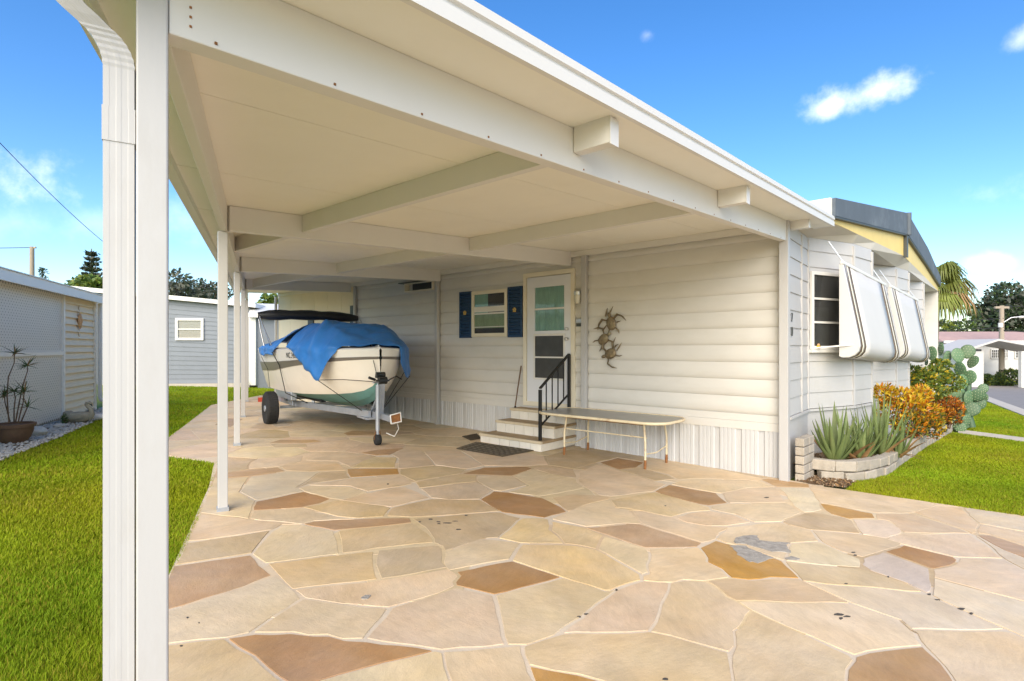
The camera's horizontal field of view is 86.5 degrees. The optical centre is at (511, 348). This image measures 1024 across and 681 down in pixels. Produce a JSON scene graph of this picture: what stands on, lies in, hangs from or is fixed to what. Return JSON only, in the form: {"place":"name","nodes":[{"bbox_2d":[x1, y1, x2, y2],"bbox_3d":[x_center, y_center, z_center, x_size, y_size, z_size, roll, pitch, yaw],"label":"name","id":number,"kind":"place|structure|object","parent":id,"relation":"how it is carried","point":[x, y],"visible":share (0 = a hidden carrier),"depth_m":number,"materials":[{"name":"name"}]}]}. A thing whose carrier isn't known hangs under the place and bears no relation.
{"place":"outdoors","nodes":[
{"label":"outdoors","id":0,"kind":"place"},
{"bbox_2d":[0,143,101,240],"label":"power line","id":1,"kind":"object","parent":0,"point":[47,190],"visible":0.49,"depth_m":18.01,"materials":[{"name":"metal"}]},
{"bbox_2d":[0,385,1023,680],"bbox_3d":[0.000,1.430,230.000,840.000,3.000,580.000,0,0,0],"label":"ground","id":2,"kind":"structure","parent":0,"point":[100,404],"depth_m":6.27,"materials":[{"name":"green plant"}]},
{"bbox_2d":[29,246,36,275],"bbox_3d":[-29.951,-2.738,34.000,0.402,7.245,0.320,0,0,0],"label":"utility pole","id":3,"kind":"object","parent":2,"relation":"on","point":[31,260],"visible":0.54,"depth_m":33.92,"materials":[{"name":"brown wood"}]},
{"bbox_2d":[38,267,48,278],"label":"norfolk pine","id":4,"kind":"object","parent":2,"relation":"on","point":[40,269],"visible":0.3,"depth_m":79.94,"materials":[{"name":"green plant"}]},
{"bbox_2d":[0,407,102,459],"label":"gravel","id":5,"kind":"structure","parent":2,"relation":"on","point":[34,441],"depth_m":7.79,"materials":[{"name":"grey gravel"}]},
{"bbox_2d":[0,345,40,443],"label":"potted dracaena","id":6,"kind":"object","parent":5,"relation":"on","point":[15,431],"visible":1,"depth_m":7.37,"materials":[{"name":"plant"}]},
{"bbox_2d":[31,426,47,435],"bbox_3d":[-7.030,1.223,8.002,0.342,0.169,0.261,0,0,0],"label":"garden rock","id":7,"kind":"object","parent":5,"relation":"on","point":[39,430],"visible":0.38,"depth_m":7.96,"materials":[{"name":"stone"}]},
{"bbox_2d":[53,423,64,427],"bbox_3d":[-7.314,1.249,8.776,0.166,0.080,0.124,0,0,0],"label":"garden rock","id":8,"kind":"object","parent":5,"relation":"on","point":[58,425],"visible":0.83,"depth_m":8.75,"materials":[{"name":"grey stone"}]},
{"bbox_2d":[61,414,68,423],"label":"weed tuft","id":9,"kind":"object","parent":5,"relation":"on","point":[63,420],"visible":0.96,"depth_m":9.19,"materials":[{"name":"green plant"}]},
{"bbox_2d":[62,401,94,422],"bbox_3d":[-7.489,1.091,9.401,0.462,0.360,0.288,0,0,-25],"label":"swan planter","id":10,"kind":"object","parent":5,"relation":"on","point":[75,417],"visible":0.98,"depth_m":9.35,"materials":[{"name":"concrete"}]},
{"bbox_2d":[93,413,102,419],"bbox_3d":[-7.461,1.245,9.867,0.258,0.137,0.202,0,0,0],"label":"garden rock","id":11,"kind":"object","parent":5,"relation":"on","point":[98,416],"visible":0.47,"depth_m":9.79,"materials":[{"name":"white stone"}]},
{"bbox_2d":[0,266,102,425],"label":"lattice shed","id":12,"kind":"structure","parent":2,"relation":"on","point":[39,317],"depth_m":9.10,"materials":[{"name":"white plastic"}]},
{"bbox_2d":[78,305,82,336],"bbox_3d":[-8.231,-0.524,10.377,0.075,0.607,0.170,0,0,-26],"label":"wall plaque","id":13,"kind":"object","parent":12,"relation":"attached to","point":[80,320],"depth_m":10.35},
{"bbox_2d":[64,273,102,288],"bbox_3d":[-24.724,-1.547,31.740,7.546,5.720,2.676,0,0,42],"label":"broadleaf tree","id":14,"kind":"object","parent":2,"relation":"on","point":[91,280],"visible":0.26,"depth_m":29.63,"materials":[{"name":"green plant"}]},
{"bbox_2d":[79,249,102,276],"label":"norfolk pine","id":15,"kind":"object","parent":2,"relation":"on","point":[91,258],"visible":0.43,"depth_m":54.75,"materials":[{"name":"green plant"}]},
{"bbox_2d":[73,286,264,387],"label":"grey shed","id":16,"kind":"structure","parent":2,"relation":"on","point":[192,341],"depth_m":18.71,"materials":[{"name":"white metal"}]},
{"bbox_2d":[175,318,203,339],"bbox_3d":[-11.068,-0.664,18.673,0.901,0.757,0.050,0,0,-8],"label":"window","id":17,"kind":"structure","parent":16,"relation":"in","point":[185,328],"depth_m":18.68,"materials":[{"name":"white paint"}]},
{"bbox_2d":[169,267,204,297],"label":"broadleaf tree","id":18,"kind":"object","parent":2,"relation":"on","point":[180,287],"visible":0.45,"depth_m":44.77,"materials":[{"name":"green plant"}]},
{"bbox_2d":[189,277,233,299],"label":"broadleaf tree","id":19,"kind":"object","parent":2,"relation":"on","point":[210,290],"visible":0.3,"depth_m":48.77,"materials":[{"name":"green plant"}]},
{"bbox_2d":[248,303,277,387],"bbox_3d":[-8.695,-0.074,19.528,1.673,3.231,2.230,0,0,-21],"label":"white annex","id":20,"kind":"object","parent":2,"relation":"on","point":[256,376],"visible":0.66,"depth_m":18.62,"materials":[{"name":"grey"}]},
{"bbox_2d":[257,293,277,303],"bbox_3d":[-13.473,-0.647,30.014,2.941,4.493,6.815,0,0,-25],"label":"leafy tree","id":21,"kind":"object","parent":2,"relation":"on","point":[267,298],"visible":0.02,"depth_m":27.43,"materials":[{"name":"green plant"}]},
{"bbox_2d":[278,198,940,481],"bbox_3d":[2.897,-0.065,15.216,13.631,4.720,13.118,0,0,41],"label":"mobile home","id":22,"kind":"object","parent":2,"relation":"on","point":[697,337],"visible":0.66,"depth_m":7.77,"materials":[{"name":"white metal"}]},
{"bbox_2d":[471,288,506,336],"bbox_3d":[-0.404,-0.620,9.608,0.865,0.821,0.028,0,0,41],"label":"window","id":23,"kind":"structure","parent":22,"relation":"in","point":[488,307],"depth_m":9.61,"materials":[{"name":"white glass"}]},
{"bbox_2d":[527,274,570,403],"bbox_3d":[0.569,-0.140,8.716,0.874,2.040,0.086,0,0,41],"label":"screen door","id":24,"kind":"structure","parent":22,"relation":"in","point":[548,297],"depth_m":8.74,"materials":[{"name":"white glass"}]},
{"bbox_2d":[574,290,580,303],"bbox_3d":[1.004,-0.791,8.304,0.120,0.215,0.134,0,0,41],"label":"wall lamp","id":25,"kind":"object","parent":22,"relation":"attached to","point":[577,296],"visible":0.92,"depth_m":8.26,"materials":[{"name":"glass"}]},
{"bbox_2d":[576,319,580,326],"bbox_3d":[1.041,-0.394,8.355,0.150,0.110,0.008,0,0,41],"label":"door plaque","id":26,"kind":"object","parent":22,"relation":"attached to","point":[578,324],"depth_m":8.37,"materials":[{"name":"metal"}]},
{"bbox_2d":[593,307,625,367],"bbox_3d":[1.422,-0.167,7.981,0.564,0.909,0.077,0,0,41],"label":"turtle wall art","id":27,"kind":"object","parent":22,"relation":"attached to","point":[603,339],"visible":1,"depth_m":7.96,"materials":[{"name":"brown metal"}]},
{"bbox_2d":[809,271,838,352],"bbox_3d":[4.382,-0.495,7.498,0.833,1.100,0.053,0,0,-27],"label":"window","id":28,"kind":"structure","parent":22,"relation":"in","point":[824,286],"depth_m":7.47,"materials":[{"name":"white paint"}]},
{"bbox_2d":[814,241,899,362],"bbox_3d":[5.156,-0.606,7.923,2.454,1.674,0.528,0,0,-39],"label":"window awning","id":29,"kind":"object","parent":22,"relation":"attached to","point":[867,331],"depth_m":7.53,"materials":[{"name":"white paint"}]},
{"bbox_2d":[879,270,929,362],"bbox_3d":[7.366,-0.551,10.183,2.454,1.674,0.527,0,0,-39],"label":"window awning","id":30,"kind":"object","parent":22,"relation":"attached to","point":[909,328],"depth_m":9.91,"materials":[{"name":"white paint"}]},
{"bbox_2d":[811,421,952,480],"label":"planter wall","id":31,"kind":"structure","parent":2,"relation":"on","point":[877,465],"depth_m":6.62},
{"bbox_2d":[793,432,919,463],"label":"flower bed soil","id":32,"kind":"structure","parent":31,"relation":"in","point":[816,456],"depth_m":7.18,"materials":[{"name":"brown soil"}]},
{"bbox_2d":[807,401,868,459],"bbox_3d":[4.067,1.049,6.840,0.696,0.779,0.629,0,0,29],"label":"aloe plant","id":33,"kind":"object","parent":32,"relation":"on","point":[832,444],"visible":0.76,"depth_m":6.71,"materials":[{"name":"green plant"}]},
{"bbox_2d":[836,407,873,459],"bbox_3d":[4.347,1.099,6.915,0.480,0.698,0.784,0,0,15],"label":"aloe plant","id":34,"kind":"object","parent":32,"relation":"on","point":[856,453],"visible":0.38,"depth_m":6.95,"materials":[{"name":"green plant"}]},
{"bbox_2d":[844,418,886,458],"bbox_3d":[4.411,1.167,6.905,0.609,0.568,0.547,0,0,-15],"label":"aloe plant","id":35,"kind":"object","parent":32,"relation":"on","point":[867,451],"visible":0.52,"depth_m":6.88,"materials":[{"name":"green plant"}]},
{"bbox_2d":[842,406,889,452],"bbox_3d":[4.773,1.113,7.273,0.623,0.690,0.483,0,0,0],"label":"aloe plant","id":36,"kind":"object","parent":32,"relation":"on","point":[870,429],"visible":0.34,"depth_m":7.21,"materials":[{"name":"green plant"}]},
{"bbox_2d":[797,422,935,486],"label":"mulch","id":37,"kind":"object","parent":32,"relation":"on","point":[846,482],"visible":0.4,"depth_m":6.34,"materials":[{"name":"brown wood"}]},
{"bbox_2d":[843,391,917,454],"bbox_3d":[4.956,1.014,7.363,0.841,0.905,0.803,0,0,27],"label":"aloe plant","id":38,"kind":"object","parent":32,"relation":"on","point":[890,445],"visible":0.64,"depth_m":7.25,"materials":[{"name":"green plant"}]},
{"bbox_2d":[878,414,924,459],"bbox_3d":[5.168,1.157,7.324,0.665,0.631,0.648,0,0,37],"label":"aloe plant","id":39,"kind":"object","parent":32,"relation":"on","point":[902,449],"visible":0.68,"depth_m":7.27,"materials":[{"name":"green plant"}]},
{"bbox_2d":[873,382,947,439],"bbox_3d":[6.495,1.030,8.866,1.183,1.014,0.811,0,0,0],"label":"croton shrub","id":40,"kind":"object","parent":32,"relation":"on","point":[921,416],"visible":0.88,"depth_m":8.74,"materials":[{"name":"yellow plant"}]},
{"bbox_2d":[910,357,967,428],"bbox_3d":[8.490,0.887,11.060,2.047,1.425,0.859,0,0,-12],"label":"flowering shrub","id":41,"kind":"object","parent":32,"relation":"on","point":[934,377],"visible":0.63,"depth_m":11.01,"materials":[{"name":"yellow plant"}]},
{"bbox_2d":[930,395,966,428],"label":"croton shrub","id":42,"kind":"object","parent":32,"relation":"on","point":[957,404],"visible":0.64,"depth_m":10.86,"materials":[{"name":"orange plant"}]},
{"bbox_2d":[845,432,1023,515],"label":"lawn grass","id":43,"kind":"structure","parent":2,"relation":"on","point":[965,470],"depth_m":6.87,"materials":[{"name":"green plant"}]},
{"bbox_2d":[939,318,955,331],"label":"broadleaf tree","id":44,"kind":"object","parent":2,"relation":"on","point":[945,325],"visible":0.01,"depth_m":59.73,"materials":[{"name":"green plant"}]},
{"bbox_2d":[925,343,988,431],"bbox_3d":[10.106,0.836,12.266,1.032,1.947,1.414,0,0,18],"label":"prickly pear","id":45,"kind":"object","parent":2,"relation":"on","point":[974,401],"visible":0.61,"depth_m":12.13,"materials":[{"name":"green plant"}]},
{"bbox_2d":[937,261,981,342],"bbox_3d":[13.314,-0.399,17.335,2.588,4.838,2.913,0,0,37],"label":"fan palm","id":46,"kind":"object","parent":2,"relation":"on","point":[953,292],"visible":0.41,"depth_m":16.50,"materials":[{"name":"green plant"}]},
{"bbox_2d":[940,318,979,331],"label":"broadleaf tree","id":47,"kind":"object","parent":2,"relation":"on","point":[973,325],"visible":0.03,"depth_m":63.61,"materials":[{"name":"green plant"}]},
{"bbox_2d":[938,332,1023,380],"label":"pink roof house","id":48,"kind":"structure","parent":2,"relation":"on","point":[991,356],"depth_m":37.33,"materials":[{"name":"white"}]},
{"bbox_2d":[990,349,998,357],"bbox_3d":[33.104,0.363,37.281,0.598,0.641,0.100,0,0,0],"label":"window","id":49,"kind":"structure","parent":48,"relation":"in","point":[994,353],"depth_m":37.26,"materials":[{"name":"white glass"}]},
{"bbox_2d":[1005,350,1008,357],"bbox_3d":[33.777,0.363,37.281,0.449,0.641,0.100,0,0,0],"label":"window","id":50,"kind":"structure","parent":48,"relation":"in","point":[1006,351],"depth_m":37.24,"materials":[{"name":"white glass"}]},
{"bbox_2d":[938,339,1023,387],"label":"carport","id":51,"kind":"object","parent":2,"relation":"on","point":[978,369],"visible":0.5,"depth_m":33.73,"materials":[{"name":"metal"}]},
{"bbox_2d":[954,278,1023,331],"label":"broadleaf tree","id":52,"kind":"object","parent":2,"relation":"on","point":[1000,298],"visible":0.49,"depth_m":67.83,"materials":[{"name":"green plant"}]},
{"bbox_2d":[984,373,996,385],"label":"clipped shrub","id":53,"kind":"object","parent":2,"relation":"on","point":[991,379],"visible":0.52,"depth_m":35.41,"materials":[{"name":"green plant"}]},
{"bbox_2d":[958,430,1023,441],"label":"front walk","id":54,"kind":"structure","parent":2,"relation":"on","point":[975,433],"depth_m":11.12,"materials":[{"name":"concrete"}]},
{"bbox_2d":[985,375,1011,385],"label":"clipped shrub","id":55,"kind":"object","parent":2,"relation":"on","point":[1000,381],"visible":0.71,"depth_m":35.35,"materials":[{"name":"green plant"}]},
{"bbox_2d":[987,397,1023,415],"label":"kerb","id":56,"kind":"structure","parent":2,"relation":"on","point":[1012,408],"depth_m":18.96,"materials":[{"name":"concrete"}]},
{"bbox_2d":[995,368,1017,385],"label":"clipped shrub","id":57,"kind":"object","parent":2,"relation":"on","point":[1013,374],"visible":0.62,"depth_m":35.46,"materials":[{"name":"green plant"}]},
{"bbox_2d":[994,305,1023,385],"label":"street light pole","id":58,"kind":"object","parent":2,"relation":"on","point":[1001,363],"visible":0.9,"depth_m":35.89,"materials":[{"name":"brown wood"}]},
{"bbox_2d":[939,318,1003,322],"bbox_3d":[20.401,-2.441,48.927,0.040,1.554,35.498,0,0,-43],"label":"overhead cable","id":59,"kind":"object","parent":58,"relation":"attached to","point":[971,320],"visible":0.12,"depth_m":37.08,"materials":[{"name":"metal"}]},
{"bbox_2d":[942,327,1003,330],"bbox_3d":[20.401,-1.841,48.927,0.040,1.554,35.498,0,0,-43],"label":"overhead cable","id":60,"kind":"object","parent":58,"relation":"attached to","point":[970,329],"visible":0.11,"depth_m":37.14,"materials":[{"name":"metal"}]},
{"bbox_2d":[0,0,1023,331],"label":"sky","id":61,"kind":"structure","parent":0,"point":[916,107],"materials":[{"name":"blue"}]},
{"bbox_2d":[169,395,1023,680],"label":"driveway","id":62,"kind":"structure","parent":0,"point":[331,546],"depth_m":3.54,"materials":[{"name":"stone"}]},
{"bbox_2d":[272,422,291,426],"bbox_3d":[-4.154,1.377,9.776,0.260,0.032,0.470,0,0,-35],"label":"wheel chock","id":63,"kind":"object","parent":62,"relation":"on","point":[282,424],"visible":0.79,"depth_m":9.74,"materials":[{"name":"brown wood"}]},
{"bbox_2d":[258,372,401,444],"bbox_3d":[-2.993,0.883,9.602,2.150,1.062,4.771,0,0,-35],"label":"boat trailer","id":64,"kind":"object","parent":62,"relation":"on","point":[372,410],"visible":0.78,"depth_m":9.04,"materials":[{"name":"metal"}]},
{"bbox_2d":[258,310,400,405],"bbox_3d":[-3.204,0.105,9.888,2.041,1.781,4.280,0,0,-35],"label":"motor boat","id":65,"kind":"object","parent":64,"relation":"on","point":[349,364],"visible":0.72,"depth_m":8.69,"materials":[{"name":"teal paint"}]},
{"bbox_2d":[259,319,410,410],"bbox_3d":[-3.082,0.242,9.721,2.068,1.439,3.995,0,0,-35],"label":"boat tarp","id":66,"kind":"object","parent":65,"relation":"on","point":[313,347],"visible":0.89,"depth_m":8.54,"materials":[{"name":"blue fabric"}]},
{"bbox_2d":[56,0,834,680],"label":"carport","id":67,"kind":"object","parent":62,"relation":"on","point":[294,146],"visible":0.98,"depth_m":2.78,"materials":[{"name":"white paint"}]},
{"bbox_2d":[462,433,480,440],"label":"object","id":68,"kind":"object","parent":62,"relation":"on","point":[470,437],"visible":0.91,"depth_m":8.90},
{"bbox_2d":[456,442,533,456],"bbox_3d":[-0.307,1.454,7.863,1.054,0.049,0.692,0,0,33],"label":"doormat","id":69,"kind":"object","parent":62,"relation":"on","point":[492,449],"visible":1,"depth_m":7.80,"materials":[{"name":"black rubber"}]},
{"bbox_2d":[479,407,575,451],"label":"entry steps","id":70,"kind":"structure","parent":62,"relation":"on","point":[518,428],"depth_m":8.30,"materials":[{"name":"white concrete"}]},
{"bbox_2d":[514,366,521,407],"bbox_3d":[0.103,0.632,9.023,0.036,0.690,0.186,0,0,42],"label":"leaning stick","id":71,"kind":"object","parent":70,"relation":"on","point":[518,386],"visible":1,"depth_m":9.02,"materials":[{"name":"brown wood"}]},
{"bbox_2d":[538,353,570,440],"bbox_3d":[0.644,0.703,8.128,0.042,1.252,0.760,0,0,41],"label":"handrail","id":72,"kind":"object","parent":70,"relation":"on","point":[568,395],"visible":0.86,"depth_m":8.18,"materials":[{"name":"black metal"}]},
{"bbox_2d":[539,407,684,468],"bbox_3d":[1.316,1.211,7.454,2.018,0.628,0.888,0,0,41],"label":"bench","id":73,"kind":"object","parent":62,"relation":"on","point":[625,417],"visible":1,"depth_m":7.25,"materials":[{"name":"beige paint"}]},
{"bbox_2d":[798,474,846,487],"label":"bare earth","id":74,"kind":"structure","parent":62,"relation":"on","point":[824,484],"depth_m":6.29,"materials":[{"name":"brown soil"}]},
{"bbox_2d":[952,401,1023,436],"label":"lawn grass","id":75,"kind":"structure","parent":0,"point":[992,418],"depth_m":13.79,"materials":[{"name":"green plant"}]},
{"bbox_2d":[972,385,1023,408],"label":"street","id":76,"kind":"structure","parent":0,"point":[1013,395],"depth_m":26.81,"materials":[{"name":"grey asphalt"}]}
]}

